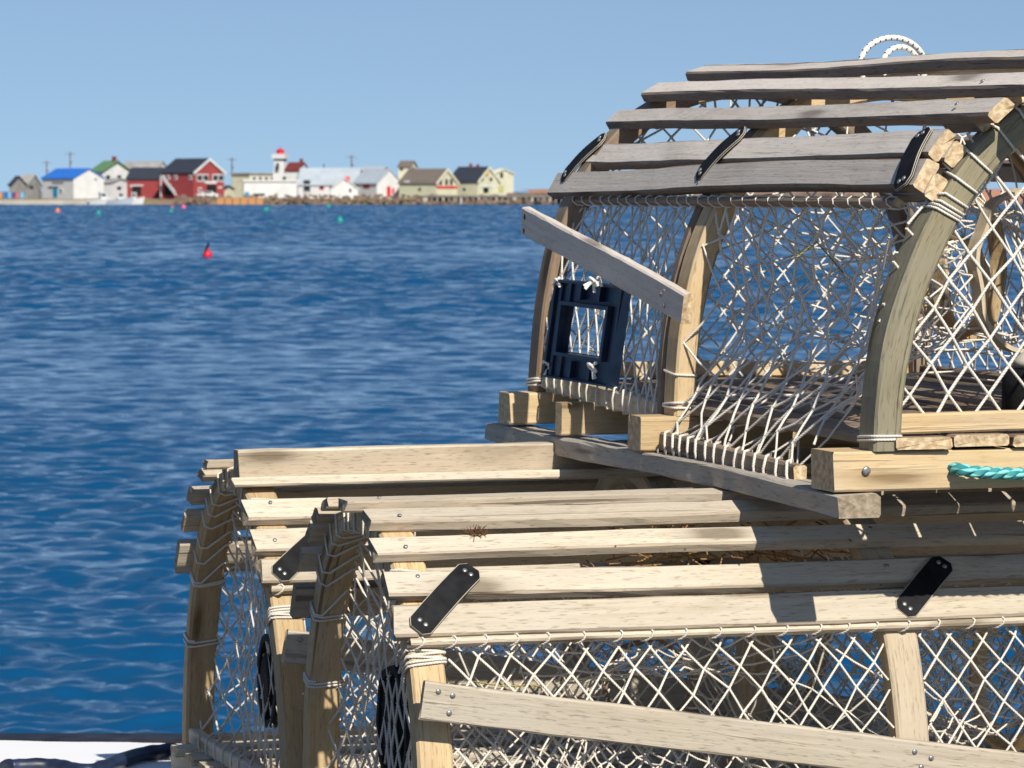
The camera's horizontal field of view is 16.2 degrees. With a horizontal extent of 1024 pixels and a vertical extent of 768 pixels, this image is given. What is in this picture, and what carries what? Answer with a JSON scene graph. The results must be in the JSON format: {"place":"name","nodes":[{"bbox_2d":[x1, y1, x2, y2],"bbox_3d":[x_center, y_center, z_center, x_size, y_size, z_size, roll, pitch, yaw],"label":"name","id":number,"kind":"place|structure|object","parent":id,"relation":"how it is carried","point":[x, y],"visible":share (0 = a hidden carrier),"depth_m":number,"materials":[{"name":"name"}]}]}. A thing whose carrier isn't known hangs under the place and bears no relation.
{"place":"outdoors","nodes":[
{"label":"outdoors","id":0,"kind":"place"},
{"bbox_2d":[0,198,552,204],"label":"land","id":1,"kind":"structure","parent":0,"point":[158,201],"depth_m":705.85,"materials":[{"name":"brown soil"}]},
{"bbox_2d":[3,192,7,197],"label":"crate","id":2,"kind":"object","parent":1,"relation":"on","point":[5,194],"visible":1,"depth_m":707.98,"materials":[{"name":"blue plastic"}]},
{"bbox_2d":[7,176,27,198],"bbox_3d":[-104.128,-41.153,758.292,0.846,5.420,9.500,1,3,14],"label":"boat shed","id":3,"kind":"object","parent":1,"relation":"on","point":[17,184],"visible":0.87,"depth_m":757.76,"materials":[{"name":"grey"}]},
{"bbox_2d":[20,192,24,197],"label":"crate","id":4,"kind":"object","parent":1,"relation":"on","point":[22,194],"visible":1,"depth_m":707.98,"materials":[{"name":"blue plastic"}]},
{"bbox_2d":[21,174,41,197],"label":"weathered shed","id":5,"kind":"structure","parent":1,"relation":"on","point":[34,186],"depth_m":777.24,"materials":[{"name":"grey"}]},
{"bbox_2d":[0,200,86,204],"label":"quay","id":6,"kind":"structure","parent":1,"relation":"on","point":[47,202],"depth_m":701.11,"materials":[{"name":"concrete"}]},
{"bbox_2d":[41,168,104,198],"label":"fish building","id":7,"kind":"structure","parent":1,"relation":"on","point":[72,183],"depth_m":717.07,"materials":[{"name":"white paint"}]},
{"bbox_2d":[53,187,57,196],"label":"door","id":8,"kind":"structure","parent":7,"relation":"in","point":[55,190],"depth_m":718.11,"materials":[{"name":"blue wood"}]},
{"bbox_2d":[92,156,129,180],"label":"hip house","id":9,"kind":"structure","parent":1,"relation":"on","point":[114,168],"depth_m":761.92,"materials":[{"name":"white"}]},
{"bbox_2d":[104,178,126,197],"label":"lean to house","id":10,"kind":"structure","parent":1,"relation":"on","point":[113,187],"depth_m":737.59,"materials":[{"name":"white"}]},
{"bbox_2d":[125,167,163,198],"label":"red shed","id":11,"kind":"structure","parent":1,"relation":"on","point":[143,182],"depth_m":726.68,"materials":[{"name":"red wood"}]},
{"bbox_2d":[132,186,140,194],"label":"door","id":12,"kind":"structure","parent":11,"relation":"in","point":[137,189],"depth_m":726.57,"materials":[{"name":"white wood"}]},
{"bbox_2d":[124,161,165,168],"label":"long house","id":13,"kind":"structure","parent":1,"relation":"on","point":[129,164],"depth_m":787.01,"materials":[{"name":"white paint"}]},
{"bbox_2d":[159,158,225,198],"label":"red warehouse","id":14,"kind":"structure","parent":1,"relation":"on","point":[189,177],"depth_m":717.19,"materials":[{"name":"red wood"}]},
{"bbox_2d":[165,186,172,194],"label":"door","id":15,"kind":"structure","parent":14,"relation":"in","point":[167,190],"depth_m":718.63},
{"bbox_2d":[197,174,201,181],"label":"window","id":16,"kind":"structure","parent":14,"relation":"in","point":[199,176],"depth_m":714.96,"materials":[{"name":"white paint"}]},
{"bbox_2d":[203,174,208,181],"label":"window","id":17,"kind":"structure","parent":14,"relation":"in","point":[205,176],"depth_m":716.27,"materials":[{"name":"white paint"}]},
{"bbox_2d":[207,185,215,192],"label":"door","id":18,"kind":"structure","parent":14,"relation":"in","point":[212,188],"depth_m":717.67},
{"bbox_2d":[212,174,217,181],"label":"window","id":19,"kind":"structure","parent":14,"relation":"in","point":[214,176],"depth_m":718.20,"materials":[{"name":"white paint"}]},
{"bbox_2d":[218,174,223,181],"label":"window","id":20,"kind":"structure","parent":14,"relation":"in","point":[220,176],"depth_m":719.42,"materials":[{"name":"white paint"}]},
{"bbox_2d":[196,191,217,196],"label":"parked car","id":21,"kind":"object","parent":1,"relation":"on","point":[208,193],"visible":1,"depth_m":707.16,"materials":[{"name":"white paint"}]},
{"bbox_2d":[224,185,234,198],"bbox_3d":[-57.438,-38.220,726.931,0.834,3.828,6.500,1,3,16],"label":"hut","id":22,"kind":"object","parent":1,"relation":"on","point":[228,189],"visible":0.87,"depth_m":726.93,"materials":[{"name":"beige"}]},
{"bbox_2d":[227,158,236,186],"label":"utility pole","id":23,"kind":"object","parent":1,"relation":"on","point":[231,159],"visible":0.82,"depth_m":763.51,"materials":[{"name":"grey wood"}]},
{"bbox_2d":[230,173,272,197],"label":"cream hall","id":24,"kind":"structure","parent":1,"relation":"on","point":[237,183],"depth_m":750.99,"materials":[{"name":"beige wood"}]},
{"bbox_2d":[241,180,298,198],"bbox_3d":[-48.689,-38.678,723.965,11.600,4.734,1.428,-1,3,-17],"label":"white shed","id":25,"kind":"structure","parent":1,"relation":"on","point":[280,188],"depth_m":723.47,"materials":[{"name":"white wood"}]},
{"bbox_2d":[272,147,288,179],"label":"lighthouse","id":26,"kind":"object","parent":1,"relation":"on","point":[280,157],"visible":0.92,"depth_m":742.57,"materials":[{"name":"white paint"}]},
{"bbox_2d":[284,159,307,195],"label":"keepers house","id":27,"kind":"structure","parent":1,"relation":"on","point":[291,169],"depth_m":742.53,"materials":[{"name":"white paint"}]},
{"bbox_2d":[297,168,361,197],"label":"net store","id":28,"kind":"structure","parent":1,"relation":"on","point":[317,181],"depth_m":737.82,"materials":[{"name":"white"}]},
{"bbox_2d":[303,179,310,191],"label":"window","id":29,"kind":"structure","parent":28,"relation":"in","point":[305,181],"depth_m":737.02,"materials":[{"name":"grey glass"}]},
{"bbox_2d":[329,177,358,198],"bbox_3d":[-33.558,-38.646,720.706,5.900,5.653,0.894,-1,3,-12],"label":"gable shed","id":30,"kind":"structure","parent":1,"relation":"on","point":[344,186],"depth_m":720.46,"materials":[{"name":"white paint"}]},
{"bbox_2d":[173,194,553,204],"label":"shore rocks","id":31,"kind":"object","parent":1,"relation":"on","point":[297,199],"visible":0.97,"depth_m":703.24,"materials":[{"name":"stone"}]},
{"bbox_2d":[352,169,399,198],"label":"white barn","id":32,"kind":"structure","parent":1,"relation":"on","point":[373,182],"depth_m":726.32,"materials":[{"name":"paint"}]},
{"bbox_2d":[387,186,390,196],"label":"door","id":33,"kind":"structure","parent":32,"relation":"in","point":[388,187],"depth_m":725.86,"materials":[{"name":"red paint"}]},
{"bbox_2d":[397,161,417,178],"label":"cupola house","id":34,"kind":"structure","parent":1,"relation":"on","point":[403,167],"depth_m":784.20,"materials":[{"name":"beige"}]},
{"bbox_2d":[397,168,458,198],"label":"brown roof building","id":35,"kind":"structure","parent":1,"relation":"on","point":[422,182],"depth_m":721.14,"materials":[{"name":"green"}]},
{"bbox_2d":[453,164,501,194],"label":"dark roof building","id":36,"kind":"structure","parent":1,"relation":"on","point":[477,180],"depth_m":726.34,"materials":[{"name":"beige"}]},
{"bbox_2d":[483,187,487,192],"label":"door","id":37,"kind":"structure","parent":36,"relation":"in","point":[485,189],"depth_m":725.86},
{"bbox_2d":[423,195,561,204],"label":"timber pier","id":38,"kind":"structure","parent":1,"relation":"on","point":[496,197],"depth_m":703.16,"materials":[{"name":"wood"}]},
{"bbox_2d":[492,169,514,194],"bbox_3d":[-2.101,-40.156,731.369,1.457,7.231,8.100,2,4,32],"label":"gambrel building","id":39,"kind":"structure","parent":1,"relation":"on","point":[506,178],"depth_m":731.06,"materials":[{"name":"beige"}]},
{"bbox_2d":[499,186,503,191],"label":"door","id":40,"kind":"structure","parent":39,"relation":"in","point":[501,188],"depth_m":730.31,"materials":[{"name":"yellow wood"}]},
{"bbox_2d":[359,166,387,170],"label":"roof shed","id":41,"kind":"structure","parent":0,"point":[373,167],"depth_m":775.85,"materials":[{"name":"grey"}]},
{"bbox_2d":[0,192,1023,732],"bbox_3d":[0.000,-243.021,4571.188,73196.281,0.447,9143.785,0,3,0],"label":"water","id":42,"kind":"structure","parent":0,"point":[150,358],"depth_m":57.54,"materials":[{"name":"blue liquid"}]},
{"bbox_2d":[87,192,115,204],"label":"boat","id":43,"kind":"object","parent":42,"relation":"on","point":[103,199],"visible":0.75,"depth_m":697.60,"materials":[{"name":"white paint"}]},
{"bbox_2d":[107,192,133,204],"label":"boat","id":44,"kind":"object","parent":42,"relation":"on","point":[121,200],"visible":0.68,"depth_m":696.59,"materials":[{"name":"grey metal"}]},
{"bbox_2d":[131,192,144,204],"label":"boat","id":45,"kind":"object","parent":42,"relation":"on","point":[136,200],"visible":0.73,"depth_m":698.69,"materials":[{"name":"white paint"}]},
{"bbox_2d":[202,243,212,256],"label":"buoy","id":46,"kind":"object","parent":42,"relation":"on","point":[207,252],"visible":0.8,"depth_m":150.07,"materials":[{"name":"red plastic"}]},
{"bbox_2d":[217,198,223,203],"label":"crate","id":47,"kind":"object","parent":42,"relation":"on","point":[220,200],"visible":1,"depth_m":700.55,"materials":[{"name":"orange plastic"}]},
{"bbox_2d":[225,198,231,203],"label":"crate","id":48,"kind":"object","parent":42,"relation":"on","point":[228,200],"visible":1,"depth_m":700.55,"materials":[{"name":"orange wood"}]},
{"bbox_2d":[233,198,239,204],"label":"crate","id":49,"kind":"object","parent":42,"relation":"on","point":[236,201],"visible":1,"depth_m":700.56,"materials":[{"name":"orange plastic"}]},
{"bbox_2d":[241,198,247,204],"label":"crate","id":50,"kind":"object","parent":42,"relation":"on","point":[244,201],"visible":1,"depth_m":700.55,"materials":[{"name":"orange wood"}]},
{"bbox_2d":[249,198,255,204],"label":"crate","id":51,"kind":"object","parent":42,"relation":"on","point":[252,201],"visible":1,"depth_m":700.55,"materials":[{"name":"orange plastic"}]},
{"bbox_2d":[257,198,262,204],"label":"crate","id":52,"kind":"object","parent":42,"relation":"on","point":[259,201],"visible":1,"depth_m":700.55,"materials":[{"name":"orange wood"}]},
{"bbox_2d":[337,215,342,221],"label":"buoy","id":53,"kind":"object","parent":42,"relation":"on","point":[339,219],"visible":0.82,"depth_m":315.26,"materials":[{"name":"teal plastic"}]},
{"bbox_2d":[507,193,916,203],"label":"breakwater","id":54,"kind":"object","parent":42,"relation":"on","point":[831,194],"visible":0.14,"depth_m":723.50,"materials":[{"name":"stone"}]},
{"bbox_2d":[0,0,1023,191],"label":"sky","id":55,"kind":"structure","parent":0,"point":[520,87],"materials":[{"name":"blue"}]},
{"bbox_2d":[521,189,1022,201],"bbox_3d":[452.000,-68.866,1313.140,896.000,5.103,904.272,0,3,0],"label":"red shore","id":56,"kind":"structure","parent":0,"point":[995,192],"depth_m":869.00,"materials":[{"name":"stone"}]},
{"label":"wharf piles","id":57,"kind":"structure","parent":0,"visible":0},
{"bbox_2d":[136,742,181,743],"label":"wharf","id":58,"kind":"structure","parent":57,"relation":"on","point":[161,742],"depth_m":5.63,"materials":[{"name":"grey concrete"}]},
{"bbox_2d":[0,740,170,767],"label":"white sheet","id":59,"kind":"object","parent":58,"relation":"on","point":[86,752],"visible":0.12,"depth_m":5.46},
{"bbox_2d":[0,743,177,767],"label":"hose","id":60,"kind":"object","parent":59,"relation":"on","point":[135,755],"visible":0.74,"depth_m":5.25,"materials":[{"name":"blue rubber"}]},
{"bbox_2d":[0,733,1019,741],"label":"rubber fender","id":61,"kind":"object","parent":58,"relation":"attached to","point":[111,737],"depth_m":5.65,"materials":[{"name":"black rubber"}]},
{"bbox_2d":[171,440,1023,767],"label":"lobster trap","id":62,"kind":"object","parent":58,"relation":"on","point":[269,500],"visible":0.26,"depth_m":4.84,"materials":[{"name":"brown wood"}]},
{"bbox_2d":[289,487,1023,767],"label":"lobster trap","id":63,"kind":"object","parent":58,"relation":"on","point":[421,705],"visible":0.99,"depth_m":4.12,"materials":[{"name":"brown wood"}]},
{"bbox_2d":[458,524,491,541],"bbox_3d":[-0.040,0.168,4.071,0.036,0.019,0.037,2,4,33],"label":"fibre tuft","id":64,"kind":"object","parent":63,"relation":"on","point":[477,532],"visible":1,"depth_m":4.07,"materials":[{"name":"brown plant"}]},
{"bbox_2d":[472,681,540,686],"bbox_3d":[-0.006,0.333,4.000,0.092,0.013,0.003,-2,4,-29],"label":"twine","id":65,"kind":"object","parent":63,"relation":"attached to","point":[506,685],"visible":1,"depth_m":4.00,"materials":[{"name":"beige fabric"}]},
{"bbox_2d":[581,521,881,593],"bbox_3d":[0.255,0.204,4.302,0.385,0.085,0.413,-1,3,-16],"label":"dry straw","id":66,"kind":"object","parent":63,"relation":"in","point":[733,556],"visible":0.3,"depth_m":4.30,"materials":[{"name":"brown plant"}]},
{"bbox_2d":[485,49,1023,518],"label":"lobster trap","id":67,"kind":"object","parent":63,"relation":"on","point":[893,407],"visible":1,"depth_m":4.49,"materials":[{"name":"brown wood"}]},
{"bbox_2d":[797,241,843,272],"bbox_3d":[0.359,-0.148,4.189,0.005,0.037,0.091,-2,4,-31],"label":"twine","id":68,"kind":"object","parent":67,"relation":"attached to","point":[833,261],"visible":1,"depth_m":4.18,"materials":[{"name":"beige fabric"}]},
{"bbox_2d":[858,35,926,76],"bbox_3d":[0.509,-0.429,4.741,0.113,0.061,0.034,-2,4,-29],"label":"rope","id":69,"kind":"object","parent":67,"relation":"attached to","point":[893,48],"visible":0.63,"depth_m":4.74,"materials":[{"name":"white fabric"}]},
{"bbox_2d":[947,462,1023,479],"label":"rope","id":70,"kind":"object","parent":67,"relation":"attached to","point":[979,472],"visible":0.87,"depth_m":3.95,"materials":[{"name":"teal fabric"}]},
{"bbox_2d":[1002,352,1023,409],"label":"bait jar","id":71,"kind":"object","parent":67,"relation":"on","point":[1012,393],"visible":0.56,"depth_m":4.29,"materials":[{"name":"black plastic"}]}
]}

